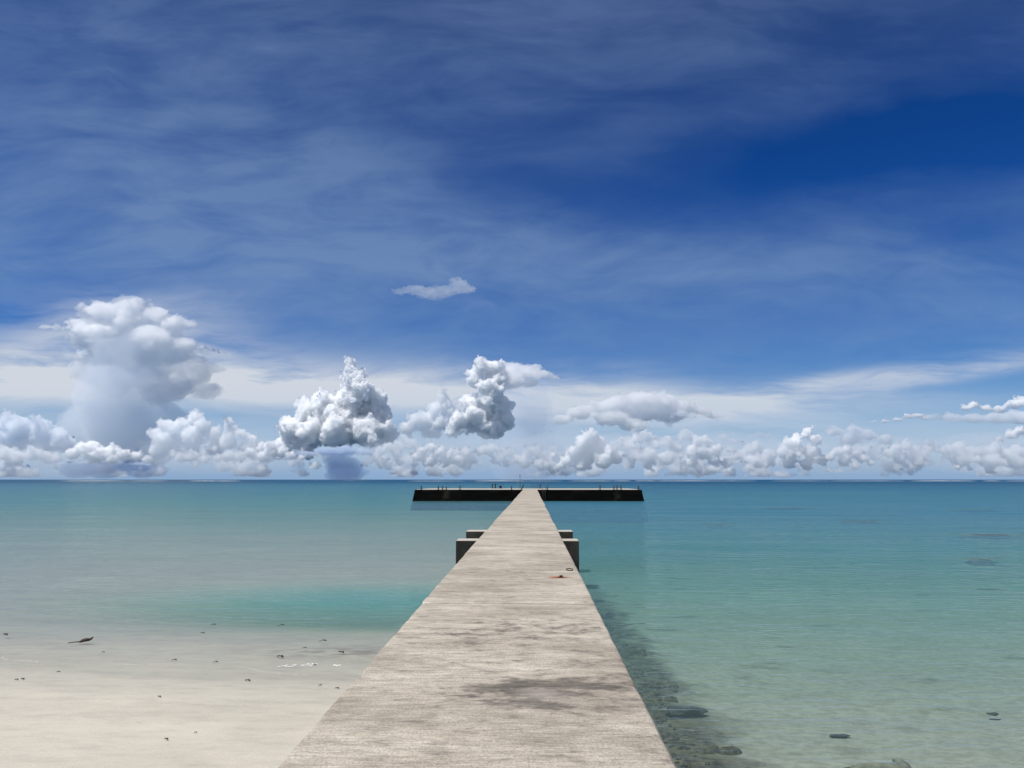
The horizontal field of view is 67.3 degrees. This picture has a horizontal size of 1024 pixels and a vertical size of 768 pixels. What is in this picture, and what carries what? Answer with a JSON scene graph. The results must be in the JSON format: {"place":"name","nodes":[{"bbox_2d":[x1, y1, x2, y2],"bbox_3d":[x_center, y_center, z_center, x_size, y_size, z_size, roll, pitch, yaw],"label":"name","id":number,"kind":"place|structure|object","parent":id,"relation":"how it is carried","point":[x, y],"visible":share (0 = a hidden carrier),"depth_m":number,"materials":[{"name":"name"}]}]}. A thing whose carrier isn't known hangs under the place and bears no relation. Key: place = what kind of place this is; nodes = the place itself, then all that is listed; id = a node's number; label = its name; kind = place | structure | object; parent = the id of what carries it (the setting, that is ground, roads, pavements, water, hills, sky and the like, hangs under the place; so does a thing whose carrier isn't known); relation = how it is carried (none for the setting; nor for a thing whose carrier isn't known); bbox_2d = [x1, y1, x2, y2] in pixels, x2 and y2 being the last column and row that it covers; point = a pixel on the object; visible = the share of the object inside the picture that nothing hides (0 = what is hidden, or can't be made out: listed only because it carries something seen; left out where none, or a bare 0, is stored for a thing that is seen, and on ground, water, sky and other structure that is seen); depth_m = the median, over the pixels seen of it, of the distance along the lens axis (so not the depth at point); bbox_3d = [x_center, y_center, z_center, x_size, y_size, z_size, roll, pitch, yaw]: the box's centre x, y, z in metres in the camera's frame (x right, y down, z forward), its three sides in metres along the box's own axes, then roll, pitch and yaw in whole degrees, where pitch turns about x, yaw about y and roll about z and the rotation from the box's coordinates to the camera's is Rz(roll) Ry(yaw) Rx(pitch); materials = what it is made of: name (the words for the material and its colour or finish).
{"place":"outdoors","nodes":[
{"label":"outdoors","id":0,"kind":"place"},
{"bbox_2d":[0,493,1023,767],"bbox_3d":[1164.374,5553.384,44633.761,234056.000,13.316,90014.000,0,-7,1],"label":"sandy ground","id":1,"kind":"structure","parent":0,"point":[90,705],"depth_m":20.65,"materials":[{"name":"beige sand"}]},
{"bbox_2d":[69,637,92,642],"bbox_3d":[-9.073,5.392,16.184,0.479,0.120,0.087,2,-7,-13],"label":"driftwood","id":2,"kind":"object","parent":1,"relation":"on","point":[85,640],"visible":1,"depth_m":16.18,"materials":[{"name":"wood"}]},
{"bbox_2d":[2,658,361,674],"bbox_3d":[-6.518,5.192,14.254,9.158,0.019,0.904,-1,-7,9],"label":"foam","id":3,"kind":"object","parent":1,"relation":"on","point":[246,667],"visible":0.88,"depth_m":14.14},
{"bbox_2d":[278,490,675,767],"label":"concrete jetty","id":4,"kind":"object","parent":1,"relation":"on","point":[499,649],"visible":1,"depth_m":6.12,"materials":[{"name":"concrete"}]},
{"bbox_2d":[410,487,643,510],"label":"pier head","id":5,"kind":"object","parent":1,"relation":"on","point":[477,498],"visible":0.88,"depth_m":121.88},
{"bbox_2d":[596,607,741,767],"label":"rubble","id":6,"kind":"object","parent":1,"relation":"on","point":[660,717],"visible":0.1,"depth_m":12.34,"materials":[{"name":"grey stone"}]},
{"bbox_2d":[662,706,707,717],"bbox_3d":[2.819,5.341,12.501,0.757,0.211,0.349,0,-7,1],"label":"submerged rock","id":7,"kind":"object","parent":1,"relation":"on","point":[690,711],"visible":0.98,"depth_m":12.42,"materials":[{"name":"grey stone"}]},
{"bbox_2d":[829,734,850,737],"bbox_3d":[4.826,5.186,11.326,0.338,0.053,0.100,0,-7,1],"label":"submerged rock","id":8,"kind":"object","parent":1,"relation":"on","point":[839,735],"visible":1,"depth_m":11.30,"materials":[{"name":"grey stone"}]},
{"bbox_2d":[845,758,910,767],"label":"submerged rock","id":9,"kind":"object","parent":1,"relation":"on","point":[900,763],"visible":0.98,"depth_m":9.76,"materials":[{"name":"grey stone"}]},
{"bbox_2d":[986,712,998,715],"bbox_3d":[7.750,5.319,12.387,0.215,0.047,0.122,0,-7,1],"label":"submerged rock","id":10,"kind":"object","parent":1,"relation":"on","point":[993,713],"visible":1,"depth_m":12.36,"materials":[{"name":"grey stone"}]},
{"bbox_2d":[0,480,1023,763],"bbox_3d":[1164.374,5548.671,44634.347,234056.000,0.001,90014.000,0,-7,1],"label":"water","id":11,"kind":"structure","parent":0,"point":[686,506],"depth_m":97.56,"materials":[{"name":"teal liquid"}]},
{"bbox_2d":[766,508,807,508],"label":"coral patch","id":12,"kind":"object","parent":11,"relation":"in","point":[786,508],"visible":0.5,"depth_m":92.56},
{"bbox_2d":[965,559,998,564],"bbox_3d":[20.204,7.697,33.149,1.609,0.244,0.636,0,-7,1],"label":"coral patch","id":13,"kind":"object","parent":11,"relation":"in","point":[978,562],"visible":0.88,"depth_m":32.98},
{"bbox_2d":[958,535,1023,539],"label":"coral patch","id":14,"kind":"object","parent":11,"relation":"in","point":[986,536],"visible":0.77,"depth_m":47.31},
{"bbox_2d":[0,0,1023,479],"label":"sky","id":15,"kind":"structure","parent":0,"point":[240,239],"materials":[{"name":"blue"}]}
]}

